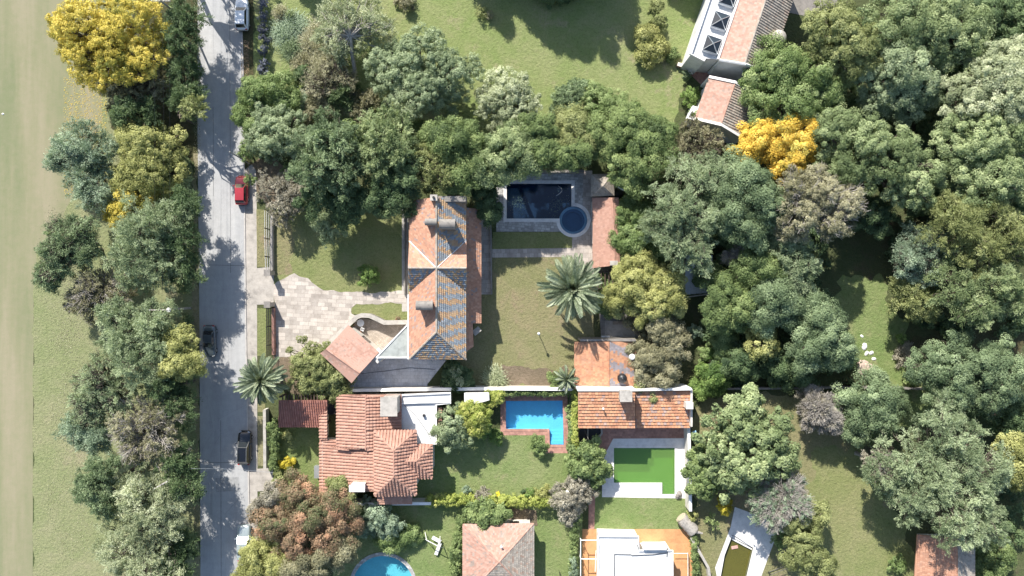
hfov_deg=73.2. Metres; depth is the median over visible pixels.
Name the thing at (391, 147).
deciduous tree
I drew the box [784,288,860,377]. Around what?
deciduous tree
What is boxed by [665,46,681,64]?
shrub
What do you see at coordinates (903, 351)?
shrub
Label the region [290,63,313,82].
shrub
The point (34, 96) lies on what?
fairway
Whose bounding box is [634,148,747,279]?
deciduous tree
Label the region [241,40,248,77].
fallen leaves
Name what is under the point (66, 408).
fallen leaves
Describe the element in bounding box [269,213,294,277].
lawn
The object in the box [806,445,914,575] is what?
lawn
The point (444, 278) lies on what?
house
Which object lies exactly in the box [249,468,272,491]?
driveway
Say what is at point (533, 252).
path
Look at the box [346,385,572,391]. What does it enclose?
boundary wall
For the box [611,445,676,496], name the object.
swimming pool
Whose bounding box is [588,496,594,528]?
path
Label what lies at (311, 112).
shrub
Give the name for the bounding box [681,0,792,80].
house
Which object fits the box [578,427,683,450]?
pool terrace
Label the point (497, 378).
shrub
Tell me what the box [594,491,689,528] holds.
lawn
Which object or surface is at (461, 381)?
shrub
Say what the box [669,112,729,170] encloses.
deciduous tree
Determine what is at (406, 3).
shrub
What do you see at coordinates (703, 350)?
shrub
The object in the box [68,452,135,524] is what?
pine tree
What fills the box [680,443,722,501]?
deciduous tree
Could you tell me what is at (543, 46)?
lawn
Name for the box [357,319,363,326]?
garden table
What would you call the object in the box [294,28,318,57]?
ornamental grass
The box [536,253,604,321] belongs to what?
palm tree
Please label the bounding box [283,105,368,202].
deciduous tree
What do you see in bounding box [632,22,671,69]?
shrub
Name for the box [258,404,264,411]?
verge
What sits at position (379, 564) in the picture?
swimming pool
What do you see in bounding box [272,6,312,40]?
ornamental grass
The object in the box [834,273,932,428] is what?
lawn
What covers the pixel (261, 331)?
verge
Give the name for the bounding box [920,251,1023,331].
deciduous tree
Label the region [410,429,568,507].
lawn
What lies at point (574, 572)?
hedge
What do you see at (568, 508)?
deciduous tree
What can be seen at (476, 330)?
air conditioner
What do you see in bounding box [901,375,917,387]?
shrub
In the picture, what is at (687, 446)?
boundary wall
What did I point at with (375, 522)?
deciduous tree
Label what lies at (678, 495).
stone urn
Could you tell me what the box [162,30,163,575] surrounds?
overhead wire
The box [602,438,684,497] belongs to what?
pool terrace
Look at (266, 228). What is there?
fence
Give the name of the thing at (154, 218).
overhead wire
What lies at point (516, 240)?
lawn
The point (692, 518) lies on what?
shrub
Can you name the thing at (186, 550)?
deciduous tree
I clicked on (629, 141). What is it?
deciduous tree
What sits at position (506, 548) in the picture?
house
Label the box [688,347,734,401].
deciduous tree
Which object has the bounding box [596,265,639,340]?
yard
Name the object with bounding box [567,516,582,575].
hedge
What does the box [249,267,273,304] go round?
driveway
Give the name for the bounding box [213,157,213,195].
road
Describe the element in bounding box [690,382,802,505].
magnolia tree
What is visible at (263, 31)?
lavender bush
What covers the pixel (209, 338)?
parked car
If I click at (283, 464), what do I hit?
shrub
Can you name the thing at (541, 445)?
shrub
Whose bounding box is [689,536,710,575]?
boundary wall
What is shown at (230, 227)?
road
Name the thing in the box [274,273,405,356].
stone court
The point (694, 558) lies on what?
hedge
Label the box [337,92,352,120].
ornamental grass
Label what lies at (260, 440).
verge
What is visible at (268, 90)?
deciduous tree
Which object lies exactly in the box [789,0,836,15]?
driveway
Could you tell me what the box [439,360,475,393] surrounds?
shrub
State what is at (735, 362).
deciduous tree
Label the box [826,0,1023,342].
undergrowth
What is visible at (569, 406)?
flower bed
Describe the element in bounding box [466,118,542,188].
deciduous tree
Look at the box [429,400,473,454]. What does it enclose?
deciduous tree
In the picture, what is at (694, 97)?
shrub
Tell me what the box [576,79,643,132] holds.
shrub
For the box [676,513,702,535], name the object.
fallen log
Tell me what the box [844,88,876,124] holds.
deciduous tree
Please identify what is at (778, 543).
shrub
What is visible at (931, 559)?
house
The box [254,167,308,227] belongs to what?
deciduous tree
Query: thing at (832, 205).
deciduous tree
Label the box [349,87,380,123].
shrub
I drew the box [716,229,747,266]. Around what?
deciduous tree
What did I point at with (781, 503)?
deciduous tree
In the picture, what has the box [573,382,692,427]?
house
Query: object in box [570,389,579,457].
hedge
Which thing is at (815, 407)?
dead tree
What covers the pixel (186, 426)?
undergrowth
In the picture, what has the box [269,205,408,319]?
lawn
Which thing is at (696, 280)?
deciduous tree
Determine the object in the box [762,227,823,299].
deciduous tree
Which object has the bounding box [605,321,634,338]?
patio
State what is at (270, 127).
deciduous tree
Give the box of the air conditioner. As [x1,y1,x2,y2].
[473,326,481,335]
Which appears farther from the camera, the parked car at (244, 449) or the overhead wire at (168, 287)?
the parked car at (244, 449)
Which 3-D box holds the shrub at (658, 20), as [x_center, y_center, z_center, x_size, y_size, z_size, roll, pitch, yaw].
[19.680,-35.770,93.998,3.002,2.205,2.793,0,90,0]
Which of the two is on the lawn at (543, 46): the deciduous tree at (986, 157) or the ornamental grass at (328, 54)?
the ornamental grass at (328, 54)
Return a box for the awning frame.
[578,538,596,575]
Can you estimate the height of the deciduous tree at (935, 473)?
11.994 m
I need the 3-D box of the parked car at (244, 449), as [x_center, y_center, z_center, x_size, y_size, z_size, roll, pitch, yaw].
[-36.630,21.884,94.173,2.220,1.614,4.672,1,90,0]
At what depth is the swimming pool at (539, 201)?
96.70 m
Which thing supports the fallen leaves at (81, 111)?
on the rough grass at (47, 545)
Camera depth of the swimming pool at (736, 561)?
95.50 m
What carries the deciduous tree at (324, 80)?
on the lawn at (543, 46)
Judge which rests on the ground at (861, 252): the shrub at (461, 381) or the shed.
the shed
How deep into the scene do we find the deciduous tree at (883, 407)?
89.24 m
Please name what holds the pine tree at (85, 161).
on the rough grass at (47, 545)
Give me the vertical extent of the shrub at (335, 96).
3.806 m
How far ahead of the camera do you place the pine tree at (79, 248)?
87.28 m
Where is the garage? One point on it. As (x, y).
(349, 353)
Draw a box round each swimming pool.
[351,552,414,575]
[503,180,590,236]
[503,398,565,446]
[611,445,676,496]
[721,535,752,575]
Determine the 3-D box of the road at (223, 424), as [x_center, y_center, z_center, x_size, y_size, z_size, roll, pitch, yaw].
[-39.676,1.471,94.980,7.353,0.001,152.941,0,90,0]
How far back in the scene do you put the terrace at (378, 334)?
94.97 m
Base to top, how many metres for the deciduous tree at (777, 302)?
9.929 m
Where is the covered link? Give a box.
[373,324,407,362]
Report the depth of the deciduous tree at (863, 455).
88.46 m
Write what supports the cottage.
on the ground at (861, 252)
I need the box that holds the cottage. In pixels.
[685,75,754,145]
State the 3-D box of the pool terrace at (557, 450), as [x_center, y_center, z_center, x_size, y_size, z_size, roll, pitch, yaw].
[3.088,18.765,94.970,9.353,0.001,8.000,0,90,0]
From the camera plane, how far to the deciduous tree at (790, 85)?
86.45 m
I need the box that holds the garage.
[320,325,378,382]
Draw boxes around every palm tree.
[232,353,288,404]
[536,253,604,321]
[554,365,579,393]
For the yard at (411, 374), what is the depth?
94.97 m
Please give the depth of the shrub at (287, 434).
93.80 m
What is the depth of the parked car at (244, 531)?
93.97 m
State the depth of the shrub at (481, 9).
93.97 m
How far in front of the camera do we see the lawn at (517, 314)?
94.99 m
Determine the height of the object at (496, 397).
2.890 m
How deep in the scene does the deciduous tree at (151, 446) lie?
87.47 m
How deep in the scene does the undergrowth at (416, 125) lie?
93.31 m
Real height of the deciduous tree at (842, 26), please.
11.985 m
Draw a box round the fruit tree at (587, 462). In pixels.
[564,435,613,489]
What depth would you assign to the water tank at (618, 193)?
93.30 m
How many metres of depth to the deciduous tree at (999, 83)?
84.33 m
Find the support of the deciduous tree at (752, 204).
on the ground at (861, 252)
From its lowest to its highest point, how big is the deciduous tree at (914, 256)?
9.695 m
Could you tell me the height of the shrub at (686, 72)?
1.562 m
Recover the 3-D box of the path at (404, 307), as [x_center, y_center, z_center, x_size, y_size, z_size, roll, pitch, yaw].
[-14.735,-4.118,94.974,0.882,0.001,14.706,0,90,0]
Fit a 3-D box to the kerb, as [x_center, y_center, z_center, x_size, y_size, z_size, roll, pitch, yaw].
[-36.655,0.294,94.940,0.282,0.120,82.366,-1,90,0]
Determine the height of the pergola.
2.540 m
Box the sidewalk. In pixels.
[244,164,257,541]
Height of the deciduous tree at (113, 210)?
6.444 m
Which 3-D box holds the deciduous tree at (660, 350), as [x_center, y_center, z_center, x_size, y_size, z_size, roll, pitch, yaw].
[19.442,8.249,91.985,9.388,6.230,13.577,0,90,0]
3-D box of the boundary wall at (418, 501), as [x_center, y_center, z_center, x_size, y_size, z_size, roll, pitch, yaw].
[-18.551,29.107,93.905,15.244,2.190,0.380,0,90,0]
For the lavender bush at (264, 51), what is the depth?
94.04 m
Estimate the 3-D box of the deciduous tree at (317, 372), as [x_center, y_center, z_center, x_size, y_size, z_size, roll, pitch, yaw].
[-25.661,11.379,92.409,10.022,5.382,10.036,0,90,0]
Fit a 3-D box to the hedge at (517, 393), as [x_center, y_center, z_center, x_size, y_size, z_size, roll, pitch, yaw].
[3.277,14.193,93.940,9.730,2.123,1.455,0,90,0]
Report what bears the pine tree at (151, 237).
on the rough grass at (47, 545)
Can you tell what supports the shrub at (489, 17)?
on the lawn at (543, 46)
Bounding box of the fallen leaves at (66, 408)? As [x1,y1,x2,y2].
[33,206,95,566]
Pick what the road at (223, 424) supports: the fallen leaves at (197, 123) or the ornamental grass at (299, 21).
the fallen leaves at (197, 123)
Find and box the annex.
[591,197,619,267]
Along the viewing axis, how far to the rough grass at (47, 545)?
94.99 m
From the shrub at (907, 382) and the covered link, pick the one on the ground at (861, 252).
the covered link
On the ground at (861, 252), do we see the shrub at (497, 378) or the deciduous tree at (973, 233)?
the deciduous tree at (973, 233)
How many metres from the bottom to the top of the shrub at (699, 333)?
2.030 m
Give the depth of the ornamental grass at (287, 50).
94.37 m
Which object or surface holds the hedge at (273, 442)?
on the lawn at (302, 448)
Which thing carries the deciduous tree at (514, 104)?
on the lawn at (543, 46)
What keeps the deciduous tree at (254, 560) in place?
on the ground at (861, 252)
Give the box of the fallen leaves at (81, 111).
[64,77,106,193]
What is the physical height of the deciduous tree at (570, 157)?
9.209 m
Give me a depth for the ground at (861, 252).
95.00 m
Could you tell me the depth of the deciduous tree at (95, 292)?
89.33 m
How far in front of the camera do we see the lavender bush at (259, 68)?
94.09 m
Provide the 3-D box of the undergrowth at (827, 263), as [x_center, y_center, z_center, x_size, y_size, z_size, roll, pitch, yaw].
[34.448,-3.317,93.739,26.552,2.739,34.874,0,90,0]
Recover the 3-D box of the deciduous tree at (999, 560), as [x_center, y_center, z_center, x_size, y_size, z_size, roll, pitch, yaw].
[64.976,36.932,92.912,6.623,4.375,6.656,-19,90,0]
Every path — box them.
[402,217,407,310]
[481,219,490,293]
[492,248,571,257]
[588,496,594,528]
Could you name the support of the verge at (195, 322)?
on the ground at (861, 252)
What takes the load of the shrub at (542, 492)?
on the lawn at (513, 464)
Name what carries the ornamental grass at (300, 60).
on the lawn at (543, 46)
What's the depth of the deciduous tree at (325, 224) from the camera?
91.30 m
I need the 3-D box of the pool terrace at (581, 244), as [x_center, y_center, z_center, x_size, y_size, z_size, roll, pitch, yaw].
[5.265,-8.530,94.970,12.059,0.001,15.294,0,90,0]
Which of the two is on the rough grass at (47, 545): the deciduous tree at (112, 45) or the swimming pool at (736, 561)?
the deciduous tree at (112, 45)
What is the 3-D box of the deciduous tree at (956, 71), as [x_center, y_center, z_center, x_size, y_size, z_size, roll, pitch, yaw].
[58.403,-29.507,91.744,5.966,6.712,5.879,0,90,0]
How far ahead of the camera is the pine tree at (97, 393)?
87.30 m
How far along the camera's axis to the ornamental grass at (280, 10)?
94.39 m
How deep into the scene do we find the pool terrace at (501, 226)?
94.97 m
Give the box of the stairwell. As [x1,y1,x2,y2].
[579,428,602,445]
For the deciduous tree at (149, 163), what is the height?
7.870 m
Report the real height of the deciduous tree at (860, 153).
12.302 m
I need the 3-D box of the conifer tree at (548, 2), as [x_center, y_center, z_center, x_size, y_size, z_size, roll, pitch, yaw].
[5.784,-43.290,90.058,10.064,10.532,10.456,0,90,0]
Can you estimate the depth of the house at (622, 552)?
91.50 m
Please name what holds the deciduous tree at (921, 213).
on the ground at (861, 252)
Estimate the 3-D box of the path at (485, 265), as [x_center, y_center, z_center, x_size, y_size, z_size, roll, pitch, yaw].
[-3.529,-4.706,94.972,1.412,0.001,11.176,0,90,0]
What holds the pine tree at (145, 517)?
on the rough grass at (47, 545)
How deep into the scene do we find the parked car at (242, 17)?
93.96 m
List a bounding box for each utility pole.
[150,307,190,311]
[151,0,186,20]
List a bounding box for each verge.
[191,153,199,575]
[242,0,252,168]
[256,209,267,266]
[257,308,265,355]
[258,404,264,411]
[258,416,262,465]
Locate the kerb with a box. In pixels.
[241,31,249,523]
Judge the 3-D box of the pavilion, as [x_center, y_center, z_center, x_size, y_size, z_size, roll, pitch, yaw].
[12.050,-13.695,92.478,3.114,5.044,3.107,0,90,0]
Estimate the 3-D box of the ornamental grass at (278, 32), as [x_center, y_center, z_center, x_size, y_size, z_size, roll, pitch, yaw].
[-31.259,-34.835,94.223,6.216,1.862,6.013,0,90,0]
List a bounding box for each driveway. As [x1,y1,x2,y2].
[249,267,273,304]
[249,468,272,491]
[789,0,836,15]
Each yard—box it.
[350,358,445,386]
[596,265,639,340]
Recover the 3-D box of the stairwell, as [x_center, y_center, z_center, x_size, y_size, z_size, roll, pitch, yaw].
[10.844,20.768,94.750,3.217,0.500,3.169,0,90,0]
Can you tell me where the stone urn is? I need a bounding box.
[675,491,681,498]
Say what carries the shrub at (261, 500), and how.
on the ground at (861, 252)
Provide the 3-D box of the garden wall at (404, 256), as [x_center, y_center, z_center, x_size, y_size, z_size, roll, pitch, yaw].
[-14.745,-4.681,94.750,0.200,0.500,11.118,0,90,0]
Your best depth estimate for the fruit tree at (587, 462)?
91.76 m
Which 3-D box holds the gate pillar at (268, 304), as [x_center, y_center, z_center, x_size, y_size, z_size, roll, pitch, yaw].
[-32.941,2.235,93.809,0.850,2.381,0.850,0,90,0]
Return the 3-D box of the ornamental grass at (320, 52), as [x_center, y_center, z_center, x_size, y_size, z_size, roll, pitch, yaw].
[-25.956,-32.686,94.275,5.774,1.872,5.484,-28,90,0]
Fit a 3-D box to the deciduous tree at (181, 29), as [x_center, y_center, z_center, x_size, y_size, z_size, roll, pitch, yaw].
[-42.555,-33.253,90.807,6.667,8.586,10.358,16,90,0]
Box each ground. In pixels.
[33,0,1023,575]
[252,158,298,203]
[500,364,568,385]
[509,508,537,525]
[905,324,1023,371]
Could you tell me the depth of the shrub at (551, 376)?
93.86 m
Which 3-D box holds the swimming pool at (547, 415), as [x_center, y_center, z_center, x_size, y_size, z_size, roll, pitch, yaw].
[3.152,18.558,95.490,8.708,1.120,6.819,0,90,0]
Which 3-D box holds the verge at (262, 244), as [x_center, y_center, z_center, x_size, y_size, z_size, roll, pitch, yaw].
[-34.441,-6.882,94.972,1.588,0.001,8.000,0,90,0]
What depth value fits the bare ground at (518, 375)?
94.98 m
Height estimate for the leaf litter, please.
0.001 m
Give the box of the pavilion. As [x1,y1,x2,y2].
[591,174,613,196]
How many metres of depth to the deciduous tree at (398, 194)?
86.83 m
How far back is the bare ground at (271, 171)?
94.99 m
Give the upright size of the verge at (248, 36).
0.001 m
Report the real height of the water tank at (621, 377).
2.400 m
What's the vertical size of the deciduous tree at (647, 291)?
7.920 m
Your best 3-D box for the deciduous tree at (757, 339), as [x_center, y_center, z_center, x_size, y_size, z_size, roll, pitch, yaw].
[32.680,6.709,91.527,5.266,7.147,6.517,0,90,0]
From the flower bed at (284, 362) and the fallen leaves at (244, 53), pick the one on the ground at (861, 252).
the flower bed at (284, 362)
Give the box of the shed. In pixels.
[683,255,712,297]
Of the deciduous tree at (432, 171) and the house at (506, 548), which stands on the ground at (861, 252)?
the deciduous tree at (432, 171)
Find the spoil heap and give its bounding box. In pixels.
[856,360,871,377]
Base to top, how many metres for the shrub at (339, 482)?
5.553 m
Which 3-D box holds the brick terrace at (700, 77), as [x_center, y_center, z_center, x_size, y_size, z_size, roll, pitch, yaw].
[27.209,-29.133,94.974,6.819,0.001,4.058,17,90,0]
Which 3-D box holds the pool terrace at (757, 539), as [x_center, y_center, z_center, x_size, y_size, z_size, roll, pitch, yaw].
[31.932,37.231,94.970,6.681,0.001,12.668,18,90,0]
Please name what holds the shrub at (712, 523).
on the lawn at (710, 544)
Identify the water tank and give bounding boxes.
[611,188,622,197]
[617,373,626,382]
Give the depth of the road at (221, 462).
94.98 m
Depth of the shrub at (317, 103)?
93.09 m
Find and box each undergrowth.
[135,5,197,550]
[279,116,584,196]
[670,138,862,391]
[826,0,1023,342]
[963,392,1023,554]
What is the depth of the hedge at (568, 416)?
94.04 m
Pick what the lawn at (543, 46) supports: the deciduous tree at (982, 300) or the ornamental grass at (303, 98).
the ornamental grass at (303, 98)
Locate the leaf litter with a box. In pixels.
[111,0,196,161]
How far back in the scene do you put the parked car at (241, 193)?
93.95 m
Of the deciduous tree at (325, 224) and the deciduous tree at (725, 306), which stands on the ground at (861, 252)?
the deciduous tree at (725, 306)
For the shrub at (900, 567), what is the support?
on the lawn at (863, 534)
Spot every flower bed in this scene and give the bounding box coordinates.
[273,355,346,394]
[569,393,577,436]
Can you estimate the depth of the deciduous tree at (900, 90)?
86.38 m
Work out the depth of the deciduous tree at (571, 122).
87.94 m
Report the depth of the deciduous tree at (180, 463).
88.09 m
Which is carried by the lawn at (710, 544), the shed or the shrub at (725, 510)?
the shrub at (725, 510)
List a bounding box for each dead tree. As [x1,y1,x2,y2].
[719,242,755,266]
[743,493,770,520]
[794,384,844,435]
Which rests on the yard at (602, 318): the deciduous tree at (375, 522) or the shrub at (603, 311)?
the shrub at (603, 311)
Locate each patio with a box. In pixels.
[582,529,692,575]
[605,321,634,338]
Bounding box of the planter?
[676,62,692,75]
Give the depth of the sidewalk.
94.98 m
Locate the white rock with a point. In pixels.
(864, 346)
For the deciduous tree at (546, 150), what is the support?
on the ground at (861, 252)
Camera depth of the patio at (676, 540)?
94.97 m
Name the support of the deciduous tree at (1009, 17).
on the ground at (861, 252)
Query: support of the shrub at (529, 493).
on the lawn at (513, 464)
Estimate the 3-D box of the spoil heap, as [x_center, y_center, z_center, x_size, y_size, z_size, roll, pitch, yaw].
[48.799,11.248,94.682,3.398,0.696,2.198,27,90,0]
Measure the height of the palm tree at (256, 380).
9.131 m
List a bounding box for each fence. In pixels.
[264,209,269,269]
[266,308,271,355]
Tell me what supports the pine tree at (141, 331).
on the rough grass at (47, 545)
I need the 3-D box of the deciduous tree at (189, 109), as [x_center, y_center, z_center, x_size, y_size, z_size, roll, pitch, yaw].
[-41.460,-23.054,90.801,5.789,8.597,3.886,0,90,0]
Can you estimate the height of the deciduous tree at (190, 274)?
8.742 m
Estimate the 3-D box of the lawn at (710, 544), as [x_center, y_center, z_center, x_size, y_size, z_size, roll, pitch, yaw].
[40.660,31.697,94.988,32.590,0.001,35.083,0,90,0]
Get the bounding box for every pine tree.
[31,212,107,295]
[41,116,122,218]
[50,405,113,460]
[65,348,136,428]
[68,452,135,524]
[88,461,193,575]
[92,291,193,393]
[100,189,195,295]
[135,367,202,427]
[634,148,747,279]
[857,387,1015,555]
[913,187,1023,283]
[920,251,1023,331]
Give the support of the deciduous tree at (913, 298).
on the ground at (861, 252)
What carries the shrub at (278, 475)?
on the lawn at (302, 448)
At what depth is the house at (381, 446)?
90.73 m
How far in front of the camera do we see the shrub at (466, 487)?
93.94 m
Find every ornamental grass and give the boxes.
[265,17,297,52]
[271,3,288,22]
[271,27,306,64]
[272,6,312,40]
[283,47,312,79]
[284,8,299,20]
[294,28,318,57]
[295,86,314,120]
[303,13,322,52]
[304,51,327,75]
[308,42,333,58]
[316,49,357,74]
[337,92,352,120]
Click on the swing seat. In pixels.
(434, 538)
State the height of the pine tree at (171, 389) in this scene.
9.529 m
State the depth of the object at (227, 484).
94.98 m
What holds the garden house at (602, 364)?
on the ground at (861, 252)
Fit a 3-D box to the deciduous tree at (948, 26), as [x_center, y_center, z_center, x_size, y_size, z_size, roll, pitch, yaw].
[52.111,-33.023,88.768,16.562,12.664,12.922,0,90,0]
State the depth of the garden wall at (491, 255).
94.40 m
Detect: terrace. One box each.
[351,318,406,346]
[496,174,582,231]
[500,395,567,452]
[572,171,593,273]
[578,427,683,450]
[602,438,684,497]
[692,71,731,83]
[715,507,776,575]
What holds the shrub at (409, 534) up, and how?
on the lawn at (551, 546)
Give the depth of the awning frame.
92.35 m
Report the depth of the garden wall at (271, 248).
94.30 m
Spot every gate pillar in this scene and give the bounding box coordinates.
[264,270,274,275]
[264,301,274,307]
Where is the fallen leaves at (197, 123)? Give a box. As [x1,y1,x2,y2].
[194,2,200,168]
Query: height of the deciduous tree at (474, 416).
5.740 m
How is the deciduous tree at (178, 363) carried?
on the verge at (195, 322)
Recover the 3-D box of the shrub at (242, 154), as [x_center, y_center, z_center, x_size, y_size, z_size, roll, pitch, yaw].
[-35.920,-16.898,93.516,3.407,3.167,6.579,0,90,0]
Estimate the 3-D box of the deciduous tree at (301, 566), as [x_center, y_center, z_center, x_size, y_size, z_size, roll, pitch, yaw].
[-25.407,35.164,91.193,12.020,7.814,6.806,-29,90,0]
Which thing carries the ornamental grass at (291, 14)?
on the lawn at (543, 46)
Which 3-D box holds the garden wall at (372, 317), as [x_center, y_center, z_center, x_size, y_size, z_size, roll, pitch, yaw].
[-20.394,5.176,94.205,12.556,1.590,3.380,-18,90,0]
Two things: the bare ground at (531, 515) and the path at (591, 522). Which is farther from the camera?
the bare ground at (531, 515)
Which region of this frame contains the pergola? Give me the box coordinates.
[595,270,612,288]
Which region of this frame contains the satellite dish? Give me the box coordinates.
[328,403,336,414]
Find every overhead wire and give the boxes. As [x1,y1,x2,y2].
[153,27,154,574]
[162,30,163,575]
[168,23,169,571]
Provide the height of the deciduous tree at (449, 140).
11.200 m
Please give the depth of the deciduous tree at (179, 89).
89.74 m
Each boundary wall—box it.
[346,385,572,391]
[354,498,432,505]
[684,428,691,510]
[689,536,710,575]
[697,386,922,389]
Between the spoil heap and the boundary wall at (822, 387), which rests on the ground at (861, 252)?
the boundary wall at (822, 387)
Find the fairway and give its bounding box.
[0,0,102,575]
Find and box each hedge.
[265,417,282,470]
[425,490,555,509]
[447,514,465,575]
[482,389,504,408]
[501,390,569,397]
[564,402,573,456]
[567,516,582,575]
[568,554,579,575]
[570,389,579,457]
[688,534,701,575]
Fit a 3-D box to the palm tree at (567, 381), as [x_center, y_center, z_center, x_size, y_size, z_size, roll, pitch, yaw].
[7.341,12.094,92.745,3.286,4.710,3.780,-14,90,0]
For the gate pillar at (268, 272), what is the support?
on the lawn at (284, 244)
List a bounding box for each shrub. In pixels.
[236,139,258,186]
[245,478,282,518]
[269,469,294,485]
[278,456,295,470]
[282,429,292,440]
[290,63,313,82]
[301,99,316,124]
[305,88,342,122]
[320,73,363,114]
[323,475,356,502]
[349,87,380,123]
[356,263,380,287]
[368,522,424,557]
[393,0,416,12]
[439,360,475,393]
[449,366,463,386]
[461,485,471,494]
[462,495,512,530]
[474,485,491,502]
[475,5,487,18]
[479,361,510,390]
[481,424,503,446]
[485,10,493,19]
[524,487,534,498]
[529,432,549,457]
[533,483,551,499]
[546,369,564,386]
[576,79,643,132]
[595,272,615,319]
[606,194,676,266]
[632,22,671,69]
[633,380,657,404]
[646,0,664,16]
[646,15,667,34]
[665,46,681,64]
[680,86,700,108]
[681,70,691,78]
[686,323,704,338]
[686,511,698,521]
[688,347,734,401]
[696,342,713,363]
[703,510,719,530]
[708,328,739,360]
[716,496,733,516]
[770,530,788,551]
[886,553,906,574]
[892,341,917,368]
[896,333,906,344]
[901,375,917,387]
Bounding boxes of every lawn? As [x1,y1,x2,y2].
[253,0,702,155]
[268,427,319,485]
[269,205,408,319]
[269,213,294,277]
[333,504,581,575]
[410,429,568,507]
[440,238,594,385]
[493,232,571,248]
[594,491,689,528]
[690,391,914,575]
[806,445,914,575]
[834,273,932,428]
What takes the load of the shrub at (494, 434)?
on the lawn at (513, 464)
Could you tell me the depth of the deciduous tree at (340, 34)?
89.97 m
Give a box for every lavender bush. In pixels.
[256,0,268,10]
[256,10,269,22]
[256,65,268,76]
[257,23,270,33]
[257,45,268,56]
[258,34,271,44]
[258,58,270,68]
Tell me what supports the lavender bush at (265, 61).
on the lawn at (543, 46)
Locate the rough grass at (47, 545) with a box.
[32,0,199,575]
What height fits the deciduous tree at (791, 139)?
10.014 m
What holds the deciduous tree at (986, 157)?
on the ground at (861, 252)
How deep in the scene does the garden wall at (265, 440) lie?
93.61 m
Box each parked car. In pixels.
[200,325,217,356]
[233,0,249,30]
[233,175,249,204]
[234,524,251,560]
[235,430,252,464]
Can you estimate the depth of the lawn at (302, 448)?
94.98 m
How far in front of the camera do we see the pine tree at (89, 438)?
87.85 m
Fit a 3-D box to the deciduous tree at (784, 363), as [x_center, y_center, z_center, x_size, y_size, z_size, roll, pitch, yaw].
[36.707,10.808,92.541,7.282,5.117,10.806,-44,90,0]
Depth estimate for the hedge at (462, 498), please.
93.05 m
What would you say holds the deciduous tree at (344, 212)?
on the lawn at (371, 239)
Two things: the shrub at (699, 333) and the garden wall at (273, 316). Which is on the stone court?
the garden wall at (273, 316)
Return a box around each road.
[197,0,248,575]
[206,462,236,462]
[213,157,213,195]
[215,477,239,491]
[230,183,230,272]
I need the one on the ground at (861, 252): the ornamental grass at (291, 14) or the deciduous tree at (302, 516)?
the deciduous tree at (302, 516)
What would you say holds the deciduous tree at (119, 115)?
on the leaf litter
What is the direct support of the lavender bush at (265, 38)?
on the lawn at (543, 46)
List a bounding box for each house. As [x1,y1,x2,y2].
[278,390,488,504]
[408,195,480,359]
[462,519,533,575]
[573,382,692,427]
[574,337,635,388]
[596,529,672,575]
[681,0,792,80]
[914,534,974,575]
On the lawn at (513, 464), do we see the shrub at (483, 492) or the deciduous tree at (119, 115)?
the shrub at (483, 492)
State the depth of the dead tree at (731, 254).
89.24 m
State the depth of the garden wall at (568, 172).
93.91 m
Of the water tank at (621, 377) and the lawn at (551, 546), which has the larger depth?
the lawn at (551, 546)
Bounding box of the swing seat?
[425,533,443,554]
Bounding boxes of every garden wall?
[263,408,268,468]
[270,212,273,270]
[271,308,275,354]
[323,313,407,346]
[404,219,405,293]
[490,225,491,293]
[542,170,583,173]
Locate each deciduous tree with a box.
[44,0,175,95]
[61,259,138,327]
[100,186,155,228]
[103,392,191,473]
[104,59,182,115]
[107,93,162,137]
[107,117,191,210]
[152,436,206,506]
[154,322,208,382]
[155,527,202,575]
[157,0,213,72]
[157,55,210,121]
[161,183,209,291]
[177,93,209,123]
[229,69,301,142]
[230,535,291,575]
[242,100,308,165]
[246,466,365,562]
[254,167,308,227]
[277,533,361,575]
[283,105,368,202]
[283,335,357,407]
[299,50,358,106]
[308,207,349,248]
[309,0,399,95]
[354,494,406,542]
[363,21,485,125]
[410,131,460,195]
[416,114,489,198]
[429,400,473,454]
[454,399,493,437]
[464,168,504,228]
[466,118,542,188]
[473,65,542,133]
[517,111,561,167]
[543,101,596,175]
[547,475,599,527]
[552,136,592,172]
[583,95,681,200]
[601,249,690,329]
[622,311,692,389]
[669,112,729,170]
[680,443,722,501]
[691,258,721,287]
[698,265,762,336]
[699,143,790,254]
[707,338,763,381]
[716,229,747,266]
[726,111,823,187]
[728,242,793,292]
[737,30,847,129]
[743,326,780,362]
[745,275,806,338]
[745,468,815,534]
[752,333,821,396]
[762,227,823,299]
[773,162,870,244]
[776,498,840,575]
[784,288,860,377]
[800,0,886,90]
[806,101,948,212]
[830,363,912,448]
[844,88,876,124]
[846,29,950,127]
[852,195,897,240]
[854,446,900,483]
[861,0,997,73]
[884,273,943,324]
[888,220,954,288]
[902,327,1023,423]
[906,184,959,221]
[918,102,958,143]
[928,100,1023,221]
[937,33,1023,137]
[937,47,965,84]
[971,0,1023,48]
[975,534,1017,575]
[984,430,1023,492]
[985,395,1023,436]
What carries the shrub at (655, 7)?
on the lawn at (543, 46)

